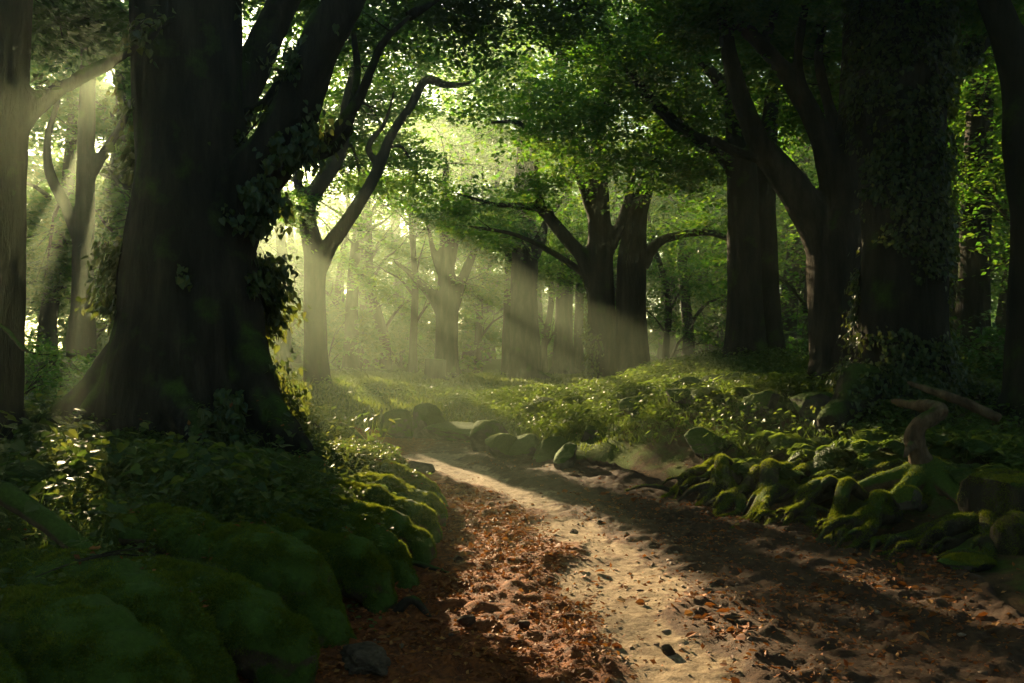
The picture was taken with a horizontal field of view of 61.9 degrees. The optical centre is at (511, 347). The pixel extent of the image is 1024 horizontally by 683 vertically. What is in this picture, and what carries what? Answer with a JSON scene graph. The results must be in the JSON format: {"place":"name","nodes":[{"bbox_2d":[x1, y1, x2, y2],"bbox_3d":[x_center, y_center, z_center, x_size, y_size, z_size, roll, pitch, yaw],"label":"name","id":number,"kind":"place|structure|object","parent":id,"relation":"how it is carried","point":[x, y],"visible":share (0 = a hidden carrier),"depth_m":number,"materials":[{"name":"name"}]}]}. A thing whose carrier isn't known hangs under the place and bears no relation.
{"place":"outdoors","nodes":[
{"label":"outdoors","id":0,"kind":"place"},
{"bbox_2d":[25,0,994,349],"label":"sky","id":1,"kind":"structure","parent":0,"point":[246,30],"materials":[{"name":"white"}]},
{"bbox_2d":[0,350,1023,616],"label":"ground","id":2,"kind":"structure","parent":0,"point":[668,458],"depth_m":10.54,"materials":[{"name":"green plant"}]},
{"bbox_2d":[0,642,29,682],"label":"mossy boulder","id":3,"kind":"object","parent":2,"relation":"on","point":[11,671],"visible":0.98,"depth_m":3.05,"materials":[{"name":"green plant"}]},
{"bbox_2d":[0,444,68,490],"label":"fern","id":4,"kind":"object","parent":2,"relation":"on","point":[31,468],"visible":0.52,"depth_m":5.95,"materials":[{"name":"green plant"}]},
{"bbox_2d":[0,482,92,549],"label":"bare root","id":5,"kind":"object","parent":2,"relation":"on","point":[57,529],"visible":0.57,"depth_m":4.47,"materials":[{"name":"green plant"}]},
{"bbox_2d":[11,420,101,445],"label":"fern","id":6,"kind":"object","parent":2,"relation":"on","point":[39,426],"visible":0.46,"depth_m":8.02,"materials":[{"name":"green plant"}]},
{"bbox_2d":[24,340,89,398],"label":"shrub","id":7,"kind":"object","parent":2,"relation":"on","point":[31,375],"visible":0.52,"depth_m":13.97,"materials":[{"name":"green plant"}]},
{"bbox_2d":[31,353,93,402],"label":"shrub","id":8,"kind":"object","parent":2,"relation":"on","point":[77,365],"visible":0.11,"depth_m":12.76,"materials":[{"name":"green plant"}]},
{"bbox_2d":[24,325,107,393],"bbox_3d":[-8.958,0.468,17.068,2.838,1.826,2.912,0,0,-44],"label":"shrub","id":9,"kind":"object","parent":2,"relation":"on","point":[31,336],"visible":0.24,"depth_m":16.70,"materials":[{"name":"green plant"}]},
{"bbox_2d":[27,50,128,347],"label":"woodland tree","id":10,"kind":"object","parent":2,"relation":"on","point":[101,328],"visible":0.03,"depth_m":33.09,"materials":[{"name":"green plant"}]},
{"bbox_2d":[27,0,129,370],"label":"woodland tree","id":11,"kind":"object","parent":2,"relation":"on","point":[48,317],"visible":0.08,"depth_m":29.84,"materials":[{"name":"green plant"}]},
{"bbox_2d":[26,0,131,386],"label":"slender tree","id":12,"kind":"object","parent":2,"relation":"on","point":[79,217],"visible":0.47,"depth_m":21.88,"materials":[{"name":"green plant"}]},
{"bbox_2d":[0,0,175,439],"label":"ivied tree","id":13,"kind":"object","parent":2,"relation":"on","point":[24,107],"visible":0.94,"depth_m":8.21,"materials":[{"name":"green plant"}]},
{"bbox_2d":[30,5,175,107],"bbox_3d":[-4.637,-1.796,8.269,2.556,6.621,1.108,0,0,-19],"label":"climbing ivy","id":14,"kind":"object","parent":13,"relation":"attached to","point":[135,36],"visible":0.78,"depth_m":8.70,"materials":[{"name":"green plant"}]},
{"bbox_2d":[0,582,198,682],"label":"mossy boulder","id":15,"kind":"object","parent":2,"relation":"on","point":[72,633],"visible":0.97,"depth_m":3.32,"materials":[{"name":"green plant"}]},
{"bbox_2d":[0,544,239,682],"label":"mossy boulder","id":16,"kind":"object","parent":2,"relation":"on","point":[185,620],"visible":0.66,"depth_m":3.81,"materials":[{"name":"green plant"}]},
{"bbox_2d":[26,1,302,330],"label":"woodland tree","id":17,"kind":"object","parent":2,"relation":"on","point":[34,213],"visible":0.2,"depth_m":26.35,"materials":[{"name":"green plant"}]},
{"bbox_2d":[113,502,229,562],"bbox_3d":[-1.821,1.306,5.017,1.484,0.746,0.525,0,0,32],"label":"mossy boulder","id":18,"kind":"object","parent":2,"relation":"on","point":[186,542],"visible":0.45,"depth_m":4.93,"materials":[{"name":"green plant"}]},
{"bbox_2d":[0,391,408,600],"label":"herbs","id":19,"kind":"object","parent":2,"relation":"on","point":[211,485],"visible":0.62,"depth_m":6.16,"materials":[{"name":"green plant"}]},
{"bbox_2d":[0,395,432,630],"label":"seedlings","id":20,"kind":"object","parent":2,"relation":"on","point":[104,545],"visible":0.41,"depth_m":5.01,"materials":[{"name":"green plant"}]},
{"bbox_2d":[130,554,320,682],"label":"mossy boulder","id":21,"kind":"object","parent":2,"relation":"on","point":[267,636],"visible":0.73,"depth_m":3.98,"materials":[{"name":"green plant"}]},
{"bbox_2d":[202,521,356,647],"bbox_3d":[-1.426,1.364,4.836,1.290,0.725,0.524,0,0,28],"label":"mossy boulder","id":22,"kind":"object","parent":2,"relation":"on","point":[296,574],"visible":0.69,"depth_m":4.62,"materials":[{"name":"green plant"}]},
{"bbox_2d":[247,71,344,371],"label":"pale tree","id":23,"kind":"object","parent":2,"relation":"on","point":[284,352],"visible":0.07,"depth_m":32.82,"materials":[{"name":"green plant"}]},
{"bbox_2d":[257,173,364,362],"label":"woodland tree","id":24,"kind":"object","parent":2,"relation":"on","point":[291,238],"visible":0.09,"depth_m":41.42,"materials":[{"name":"green plant"}]},
{"bbox_2d":[247,510,398,614],"bbox_3d":[-1.264,1.404,5.459,1.300,0.651,0.429,0,0,28],"label":"mossy boulder","id":25,"kind":"object","parent":2,"relation":"on","point":[363,572],"visible":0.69,"depth_m":5.21,"materials":[{"name":"green plant"}]},
{"bbox_2d":[291,304,378,365],"bbox_3d":[-7.549,-0.765,36.093,4.438,3.566,5.149,0,0,-24],"label":"shrub","id":26,"kind":"object","parent":2,"relation":"on","point":[297,339],"visible":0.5,"depth_m":35.63,"materials":[{"name":"green plant"}]},
{"bbox_2d":[295,324,407,368],"bbox_3d":[-6.722,0.231,36.807,4.187,2.571,4.989,0,0,-34],"label":"shrub","id":27,"kind":"object","parent":2,"relation":"on","point":[371,348],"visible":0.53,"depth_m":36.55,"materials":[{"name":"green plant"}]},
{"bbox_2d":[285,506,419,589],"bbox_3d":[-1.153,1.440,6.029,1.266,0.601,0.411,0,0,33],"label":"mossy boulder","id":28,"kind":"object","parent":2,"relation":"on","point":[396,553],"visible":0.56,"depth_m":5.85,"materials":[{"name":"green plant"}]},
{"bbox_2d":[276,169,428,367],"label":"woodland tree","id":29,"kind":"object","parent":2,"relation":"on","point":[343,253],"visible":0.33,"depth_m":39.88,"materials":[{"name":"green plant"}]},
{"bbox_2d":[30,0,688,455],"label":"beech tree","id":30,"kind":"object","parent":2,"relation":"on","point":[170,350],"visible":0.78,"depth_m":9.19,"materials":[{"name":"green plant"}]},
{"bbox_2d":[74,76,134,334],"bbox_3d":[-4.399,-1.518,9.810,0.745,2.806,1.575,0,0,5],"label":"climbing ivy","id":31,"kind":"object","parent":30,"relation":"attached to","point":[109,266],"visible":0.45,"depth_m":9.43,"materials":[{"name":"green plant"}]},
{"bbox_2d":[167,0,339,451],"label":"climbing ivy","id":32,"kind":"object","parent":30,"relation":"attached to","point":[293,60],"visible":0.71,"depth_m":9.19,"materials":[{"name":"green plant"}]},
{"bbox_2d":[195,100,354,453],"bbox_3d":[-2.486,-0.579,9.487,1.429,4.180,2.845,0,0,0],"label":"climbing ivy","id":33,"kind":"object","parent":30,"relation":"attached to","point":[265,199],"visible":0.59,"depth_m":9.22,"materials":[{"name":"green plant"}]},
{"bbox_2d":[326,292,401,369],"bbox_3d":[-6.645,-0.668,37.637,3.811,3.809,3.332,0,0,0],"label":"shrub","id":34,"kind":"object","parent":2,"relation":"on","point":[361,316],"visible":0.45,"depth_m":37.24,"materials":[{"name":"green plant"}]},
{"bbox_2d":[301,488,437,565],"bbox_3d":[-1.146,1.449,6.623,1.301,0.631,0.412,0,0,29],"label":"mossy boulder","id":35,"kind":"object","parent":2,"relation":"on","point":[419,543],"visible":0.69,"depth_m":6.41,"materials":[{"name":"green plant"}]},
{"bbox_2d":[242,0,498,383],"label":"forked tree","id":36,"kind":"object","parent":2,"relation":"on","point":[318,252],"visible":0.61,"depth_m":21.76,"materials":[{"name":"green plant"}]},
{"bbox_2d":[309,127,441,369],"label":"woodland tree","id":37,"kind":"object","parent":2,"relation":"on","point":[351,361],"visible":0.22,"depth_m":36.09,"materials":[{"name":"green plant"}]},
{"bbox_2d":[322,479,443,542],"bbox_3d":[-1.125,1.427,7.244,1.271,0.572,0.382,0,0,30],"label":"mossy boulder","id":38,"kind":"object","parent":2,"relation":"on","point":[420,514],"visible":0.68,"depth_m":7.04,"materials":[{"name":"green plant"}]},
{"bbox_2d":[323,158,465,369],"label":"woodland tree","id":39,"kind":"object","parent":2,"relation":"on","point":[369,251],"visible":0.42,"depth_m":37.78,"materials":[{"name":"green plant"}]},
{"bbox_2d":[342,451,447,506],"bbox_3d":[-1.183,1.399,8.627,1.334,0.680,0.438,0,0,31],"label":"mossy boulder","id":40,"kind":"object","parent":2,"relation":"on","point":[428,485],"visible":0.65,"depth_m":8.51,"materials":[{"name":"green plant"}]},
{"bbox_2d":[379,409,412,438],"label":"boulder","id":41,"kind":"object","parent":2,"relation":"on","point":[401,427],"visible":0.86,"depth_m":15.02,"materials":[{"name":"stone"}]},
{"bbox_2d":[344,471,448,525],"bbox_3d":[-1.119,1.434,7.879,1.242,0.560,0.481,0,0,30],"label":"mossy boulder","id":42,"kind":"object","parent":2,"relation":"on","point":[392,482],"visible":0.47,"depth_m":7.70,"materials":[{"name":"green plant"}]},
{"bbox_2d":[318,79,481,318],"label":"woodland tree","id":43,"kind":"object","parent":2,"relation":"on","point":[422,134],"visible":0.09,"depth_m":57.90,"materials":[{"name":"green plant"}]},
{"bbox_2d":[373,315,434,367],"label":"shrub","id":44,"kind":"object","parent":2,"relation":"on","point":[402,333],"visible":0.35,"depth_m":41.12,"materials":[{"name":"green plant"}]},
{"bbox_2d":[326,145,499,372],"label":"woodland tree","id":45,"kind":"object","parent":2,"relation":"on","point":[412,358],"visible":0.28,"depth_m":33.83,"materials":[{"name":"green plant"}]},
{"bbox_2d":[412,403,445,437],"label":"boulder","id":46,"kind":"object","parent":2,"relation":"on","point":[425,415],"visible":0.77,"depth_m":14.90,"materials":[{"name":"stone"}]},
{"bbox_2d":[327,98,541,377],"bbox_3d":[-2.710,-3.633,30.623,8.544,10.070,8.138,0,0,0],"label":"spreading tree","id":47,"kind":"object","parent":2,"relation":"on","point":[446,298],"visible":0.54,"depth_m":29.82,"materials":[{"name":"green plant"}]},
{"bbox_2d":[370,61,509,317],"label":"woodland tree","id":48,"kind":"object","parent":2,"relation":"on","point":[439,119],"visible":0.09,"depth_m":60.44,"materials":[{"name":"green plant"}]},
{"bbox_2d":[386,314,501,371],"bbox_3d":[-2.790,-0.021,36.296,5.301,2.903,4.004,0,0,29],"label":"shrub","id":49,"kind":"object","parent":2,"relation":"on","point":[422,355],"visible":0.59,"depth_m":35.92,"materials":[{"name":"green plant"}]},
{"bbox_2d":[421,421,474,441],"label":"boulder","id":50,"kind":"object","parent":2,"relation":"on","point":[455,431],"visible":0.8,"depth_m":14.16,"materials":[{"name":"stone"}]},
{"bbox_2d":[368,0,536,357],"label":"woodland tree","id":51,"kind":"object","parent":2,"relation":"on","point":[460,154],"visible":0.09,"depth_m":51.70,"materials":[{"name":"green plant"}]},
{"bbox_2d":[425,297,502,362],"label":"shrub","id":52,"kind":"object","parent":2,"relation":"on","point":[467,312],"visible":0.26,"depth_m":41.93,"materials":[{"name":"green plant"}]},
{"bbox_2d":[390,165,558,373],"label":"woodland tree","id":53,"kind":"object","parent":2,"relation":"on","point":[479,334],"visible":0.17,"depth_m":36.01,"materials":[{"name":"green plant"}]},
{"bbox_2d":[401,119,556,361],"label":"woodland tree","id":54,"kind":"object","parent":2,"relation":"on","point":[485,268],"visible":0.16,"depth_m":46.21,"materials":[{"name":"green plant"}]},
{"bbox_2d":[469,419,508,450],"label":"boulder","id":55,"kind":"object","parent":2,"relation":"on","point":[481,431],"visible":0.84,"depth_m":13.02,"materials":[{"name":"stone"}]},
{"bbox_2d":[485,433,517,458],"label":"boulder","id":56,"kind":"object","parent":2,"relation":"on","point":[498,445],"visible":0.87,"depth_m":12.21,"materials":[{"name":"stone"}]},
{"bbox_2d":[0,356,1020,571],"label":"grass","id":57,"kind":"structure","parent":2,"relation":"on","point":[359,378],"depth_m":18.89,"materials":[{"name":"green plant"}]},
{"bbox_2d":[452,169,573,375],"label":"thin tree","id":58,"kind":"object","parent":2,"relation":"on","point":[505,337],"visible":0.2,"depth_m":31.33,"materials":[{"name":"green plant"}]},
{"bbox_2d":[24,107,1003,358],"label":"wood","id":59,"kind":"object","parent":2,"relation":"on","point":[35,321],"visible":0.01,"depth_m":76.21,"materials":[{"name":"green plant"}]},
{"bbox_2d":[401,31,631,379],"bbox_3d":[0.197,-4.748,29.419,8.889,12.430,8.146,0,0,0],"label":"thick tree","id":60,"kind":"object","parent":2,"relation":"on","point":[525,356],"visible":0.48,"depth_m":28.67,"materials":[{"name":"green plant"}]},
{"bbox_2d":[426,0,613,339],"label":"woodland tree","id":61,"kind":"object","parent":2,"relation":"on","point":[540,310],"visible":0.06,"depth_m":50.34,"materials":[{"name":"green plant"}]},
{"bbox_2d":[507,434,539,458],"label":"boulder","id":62,"kind":"object","parent":2,"relation":"on","point":[523,446],"visible":0.78,"depth_m":12.23,"materials":[{"name":"stone"}]},
{"bbox_2d":[40,346,1023,472],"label":"ground cover","id":63,"kind":"object","parent":2,"relation":"on","point":[601,389],"visible":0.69,"depth_m":13.31,"materials":[{"name":"green plant"}]},
{"bbox_2d":[464,160,616,372],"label":"woodland tree","id":64,"kind":"object","parent":2,"relation":"on","point":[546,340],"visible":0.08,"depth_m":36.96,"materials":[{"name":"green plant"}]},
{"bbox_2d":[456,134,640,373],"bbox_3d":[1.792,-3.896,35.860,8.529,10.797,6.579,0,0,0],"label":"straight tree","id":65,"kind":"object","parent":2,"relation":"on","point":[563,356],"visible":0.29,"depth_m":35.67,"materials":[{"name":"green plant"}]},
{"bbox_2d":[532,436,567,462],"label":"boulder","id":66,"kind":"object","parent":2,"relation":"on","point":[548,448],"visible":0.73,"depth_m":12.08,"materials":[{"name":"stone"}]},
{"bbox_2d":[119,414,1023,682],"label":"leaf litter","id":67,"kind":"object","parent":2,"relation":"on","point":[503,657],"visible":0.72,"depth_m":5.33,"materials":[{"name":"brown plant"}]},
{"bbox_2d":[547,196,619,370],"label":"slim tree","id":68,"kind":"object","parent":2,"relation":"on","point":[578,346],"visible":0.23,"depth_m":38.81,"materials":[{"name":"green plant"}]},
{"bbox_2d":[414,2,779,381],"bbox_3d":[2.064,-3.342,19.121,8.822,9.628,6.943,0,0,0],"label":"twin tree","id":69,"kind":"object","parent":2,"relation":"on","point":[622,329],"visible":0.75,"depth_m":18.72,"materials":[{"name":"green plant"}]},
{"bbox_2d":[577,278,603,381],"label":"climbing ivy","id":70,"kind":"object","parent":69,"relation":"attached to","point":[587,338],"visible":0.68,"depth_m":19.28,"materials":[{"name":"green plant"}]},
{"bbox_2d":[537,158,717,334],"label":"woodland tree","id":71,"kind":"object","parent":2,"relation":"on","point":[615,210],"visible":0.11,"depth_m":39.96,"materials":[{"name":"green plant"}]},
{"bbox_2d":[564,1,721,359],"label":"woodland tree","id":72,"kind":"object","parent":2,"relation":"on","point":[672,347],"visible":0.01,"depth_m":47.65,"materials":[{"name":"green plant"}]},
{"bbox_2d":[575,178,726,358],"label":"woodland tree","id":73,"kind":"object","parent":2,"relation":"on","point":[668,316],"visible":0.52,"depth_m":29.81,"materials":[{"name":"green plant"}]},
{"bbox_2d":[528,0,833,364],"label":"tree","id":74,"kind":"object","parent":2,"relation":"on","point":[753,319],"visible":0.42,"depth_m":16.76,"materials":[{"name":"green plant"}]},
{"bbox_2d":[611,115,785,357],"bbox_3d":[7.751,-4.612,36.120,8.441,11.636,9.140,0,0,0],"label":"woodland tree","id":75,"kind":"object","parent":2,"relation":"on","point":[689,321],"visible":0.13,"depth_m":36.12,"materials":[{"name":"green plant"}]},
{"bbox_2d":[684,426,723,455],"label":"boulder","id":76,"kind":"object","parent":2,"relation":"on","point":[695,438],"visible":0.89,"depth_m":10.42,"materials":[{"name":"stone"}]},
{"bbox_2d":[690,385,758,403],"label":"fern","id":77,"kind":"object","parent":2,"relation":"on","point":[702,390],"visible":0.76,"depth_m":11.69,"materials":[{"name":"green plant"}]},
{"bbox_2d":[617,0,861,388],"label":"branching tree","id":78,"kind":"object","parent":2,"relation":"on","point":[826,223],"visible":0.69,"depth_m":12.48,"materials":[{"name":"green plant"}]},
{"bbox_2d":[665,86,818,358],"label":"woodland tree","id":79,"kind":"object","parent":2,"relation":"on","point":[786,298],"visible":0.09,"depth_m":24.07,"materials":[{"name":"green plant"}]},
{"bbox_2d":[675,20,836,355],"bbox_3d":[10.153,-5.866,30.110,9.053,13.727,8.978,0,0,0],"label":"woodland tree","id":80,"kind":"object","parent":2,"relation":"on","point":[790,324],"visible":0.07,"depth_m":29.70,"materials":[{"name":"green plant"}]},
{"bbox_2d":[738,389,779,419],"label":"boulder","id":81,"kind":"object","parent":2,"relation":"on","point":[769,399],"visible":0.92,"depth_m":11.08,"materials":[{"name":"stone"}]},
{"bbox_2d":[553,0,1023,434],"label":"ivied tree","id":82,"kind":"object","parent":2,"relation":"on","point":[894,297],"visible":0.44,"depth_m":10.55,"materials":[{"name":"green plant"}]},
{"bbox_2d":[805,0,1001,428],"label":"climbing ivy","id":83,"kind":"object","parent":82,"relation":"attached to","point":[952,86],"visible":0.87,"depth_m":10.48,"materials":[{"name":"green plant"}]},
{"bbox_2d":[748,429,833,459],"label":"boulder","id":84,"kind":"object","parent":2,"relation":"on","point":[781,440],"visible":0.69,"depth_m":9.66,"materials":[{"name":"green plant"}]},
{"bbox_2d":[623,398,998,564],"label":"roots","id":85,"kind":"object","parent":2,"relation":"on","point":[922,469],"visible":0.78,"depth_m":7.82,"materials":[{"name":"green plant"}]},
{"bbox_2d":[891,485,922,509],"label":"boulder","id":86,"kind":"object","parent":85,"relation":"on","point":[907,497],"visible":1,"depth_m":7.15,"materials":[{"name":"stone"}]},
{"bbox_2d":[790,391,832,426],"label":"boulder","id":87,"kind":"object","parent":2,"relation":"on","point":[817,400],"visible":0.62,"depth_m":10.43,"materials":[{"name":"stone"}]},
{"bbox_2d":[779,467,854,483],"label":"fern","id":88,"kind":"object","parent":2,"relation":"on","point":[784,473],"visible":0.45,"depth_m":8.63,"materials":[{"name":"green plant"}]},
{"bbox_2d":[787,442,857,476],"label":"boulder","id":89,"kind":"object","parent":2,"relation":"on","point":[806,448],"visible":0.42,"depth_m":9.04,"materials":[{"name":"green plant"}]},
{"bbox_2d":[813,445,888,467],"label":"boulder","id":90,"kind":"object","parent":2,"relation":"on","point":[874,458],"visible":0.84,"depth_m":8.61,"materials":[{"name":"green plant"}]},
{"bbox_2d":[823,428,907,457],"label":"boulder","id":91,"kind":"object","parent":2,"relation":"on","point":[861,440],"visible":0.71,"depth_m":8.77,"materials":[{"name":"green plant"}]},
{"bbox_2d":[779,66,1009,316],"bbox_3d":[8.865,-3.596,17.948,6.261,8.583,6.702,0,0,0],"label":"woodland tree","id":92,"kind":"object","parent":2,"relation":"on","point":[955,272],"visible":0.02,"depth_m":17.81,"materials":[{"name":"green plant"}]},
{"bbox_2d":[814,116,1009,352],"bbox_3d":[12.441,-5.252,20.155,9.097,12.544,9.461,0,0,-45],"label":"woodland tree","id":93,"kind":"object","parent":2,"relation":"on","point":[1000,320],"visible":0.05,"depth_m":19.89,"materials":[{"name":"green plant"}]},
{"bbox_2d":[893,435,1004,459],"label":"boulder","id":94,"kind":"object","parent":2,"relation":"on","point":[947,452],"visible":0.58,"depth_m":8.27,"materials":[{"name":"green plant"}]},
{"bbox_2d":[907,381,1001,421],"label":"dead branch","id":95,"kind":"object","parent":2,"relation":"on","point":[977,408],"visible":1,"depth_m":8.48,"materials":[{"name":"brown wood"}]},
{"bbox_2d":[937,551,997,572],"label":"boulder","id":96,"kind":"object","parent":2,"relation":"on","point":[971,562],"visible":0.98,"depth_m":6.05,"materials":[{"name":"plant"}]},
{"bbox_2d":[950,316,1005,379],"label":"shrub","id":97,"kind":"object","parent":2,"relation":"on","point":[971,359],"visible":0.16,"depth_m":12.03,"materials":[{"name":"green plant"}]},
{"bbox_2d":[949,303,1006,375],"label":"shrub","id":98,"kind":"object","parent":2,"relation":"on","point":[992,337],"visible":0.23,"depth_m":13.15,"materials":[{"name":"green plant"}]},
{"bbox_2d":[947,8,1022,304],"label":"woodland tree","id":99,"kind":"object","parent":2,"relation":"on","point":[1005,215],"visible":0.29,"depth_m":14.90,"materials":[{"name":"green plant"}]},
{"bbox_2d":[947,8,1023,359],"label":"dark tree","id":100,"kind":"object","parent":2,"relation":"on","point":[975,301],"visible":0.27,"depth_m":15.79,"materials":[{"name":"green plant"}]},
{"bbox_2d":[955,0,1023,427],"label":"curving tree","id":101,"kind":"object","parent":2,"relation":"on","point":[1003,25],"visible":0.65,"depth_m":9.91,"materials":[{"name":"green plant"}]},
{"bbox_2d":[955,468,1023,518],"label":"boulder","id":102,"kind":"object","parent":2,"relation":"on","point":[999,492],"visible":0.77,"depth_m":6.79,"materials":[{"name":"green stone"}]},
{"bbox_2d":[988,510,1023,555],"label":"boulder","id":103,"kind":"object","parent":2,"relation":"on","point":[1006,533],"visible":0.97,"depth_m":6.28,"materials":[{"name":"green stone"}]},
{"bbox_2d":[237,428,1023,682],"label":"path","id":104,"kind":"structure","parent":0,"point":[520,490],"depth_m":5.36,"materials":[{"name":"brown soil"}]},
{"bbox_2d":[340,641,390,675],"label":"boulder","id":105,"kind":"object","parent":104,"relation":"on","point":[367,657],"visible":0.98,"depth_m":4.25,"materials":[{"name":"stone"}]},
{"bbox_2d":[350,440,1019,682],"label":"pebbles","id":106,"kind":"object","parent":104,"relation":"on","point":[749,638],"visible":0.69,"depth_m":5.58,"materials":[{"name":"stone"}]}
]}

